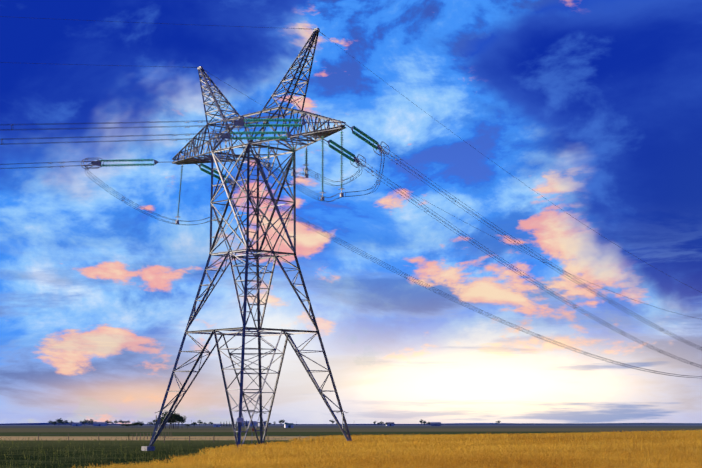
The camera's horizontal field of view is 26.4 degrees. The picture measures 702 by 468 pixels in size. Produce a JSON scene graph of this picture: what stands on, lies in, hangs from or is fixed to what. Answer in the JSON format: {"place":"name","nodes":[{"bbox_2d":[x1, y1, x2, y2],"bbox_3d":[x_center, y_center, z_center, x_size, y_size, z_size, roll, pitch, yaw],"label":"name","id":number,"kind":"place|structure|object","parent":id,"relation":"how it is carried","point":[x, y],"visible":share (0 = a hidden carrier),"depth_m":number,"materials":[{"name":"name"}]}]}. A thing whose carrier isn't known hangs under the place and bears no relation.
{"place":"outdoors","nodes":[
{"label":"outdoors","id":0,"kind":"place"},
{"bbox_2d":[0,429,701,467],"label":"wheat field","id":1,"kind":"structure","parent":0,"point":[636,449],"depth_m":100.82,"materials":[{"name":"yellow plant"}]},
{"bbox_2d":[0,425,701,467],"bbox_3d":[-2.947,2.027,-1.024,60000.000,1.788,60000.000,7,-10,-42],"label":"terrain","id":2,"kind":"structure","parent":0,"point":[84,434],"depth_m":422.55,"materials":[{"name":"green plant"}]},
{"bbox_2d":[71,422,81,425],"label":"house","id":3,"kind":"structure","parent":2,"relation":"on","point":[76,423],"depth_m":2457.35,"materials":[{"name":"blue"}]},
{"bbox_2d":[38,434,128,440],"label":"pasture fence","id":4,"kind":"object","parent":2,"relation":"on","point":[62,434],"visible":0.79,"depth_m":256.97,"materials":[{"name":"brown"}]},
{"bbox_2d":[93,422,106,425],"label":"house","id":5,"kind":"structure","parent":2,"relation":"on","point":[99,423],"depth_m":2556.66,"materials":[{"name":"blue"}]},
{"bbox_2d":[132,432,168,439],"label":"pasture fence","id":6,"kind":"object","parent":2,"relation":"on","point":[147,436],"visible":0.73,"depth_m":283.40,"materials":[{"name":"brown"}]},
{"bbox_2d":[161,411,181,428],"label":"tree","id":7,"kind":"object","parent":2,"relation":"on","point":[174,416],"visible":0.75,"depth_m":986.66,"materials":[{"name":"green plant"}]},
{"bbox_2d":[172,414,185,424],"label":"tree","id":8,"kind":"object","parent":2,"relation":"on","point":[183,418],"visible":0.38,"depth_m":1001.21,"materials":[{"name":"green plant"}]},
{"bbox_2d":[164,434,237,442],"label":"field fence","id":9,"kind":"object","parent":2,"relation":"on","point":[189,437],"depth_m":223.08,"materials":[{"name":"brown"}]},
{"bbox_2d":[141,28,351,450],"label":"transmission tower","id":10,"kind":"structure","parent":2,"relation":"on","point":[314,134],"depth_m":156.97,"materials":[{"name":"metal"}]},
{"bbox_2d":[49,116,400,223],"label":"line fittings","id":11,"kind":"object","parent":10,"relation":"attached to","point":[240,122],"visible":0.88,"depth_m":150.92,"materials":[{"name":"silver metal"}]},
{"bbox_2d":[101,118,377,215],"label":"insulator strings","id":12,"kind":"object","parent":10,"relation":"attached to","point":[341,148],"visible":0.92,"depth_m":151.25,"materials":[{"name":"green"}]},
{"bbox_2d":[0,16,701,377],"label":"conductors","id":13,"kind":"object","parent":10,"relation":"attached to","point":[348,196],"visible":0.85,"depth_m":170.02,"materials":[{"name":"grey"}]},
{"bbox_2d":[237,421,256,425],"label":"house","id":14,"kind":"structure","parent":2,"relation":"on","point":[255,423],"depth_m":2222.33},
{"bbox_2d":[284,423,293,427],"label":"house","id":15,"kind":"structure","parent":2,"relation":"on","point":[288,425],"depth_m":1285.63,"materials":[{"name":"white"}]},
{"bbox_2d":[386,422,393,425],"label":"farm house","id":16,"kind":"structure","parent":2,"relation":"on","point":[390,424],"depth_m":2679.90,"materials":[{"name":"blue"}]},
{"bbox_2d":[430,422,440,425],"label":"house","id":17,"kind":"structure","parent":2,"relation":"on","point":[435,423],"depth_m":2633.28,"materials":[{"name":"blue"}]},
{"bbox_2d":[0,423,701,424],"bbox_3d":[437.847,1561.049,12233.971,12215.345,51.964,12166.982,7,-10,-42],"label":"horizon hills","id":18,"kind":"structure","parent":0,"point":[425,424],"depth_m":8858.51,"materials":[{"name":"blue"}]},
{"bbox_2d":[0,0,701,423],"label":"sky","id":19,"kind":"structure","parent":0,"point":[594,106],"materials":[{"name":"blue"}]}
]}

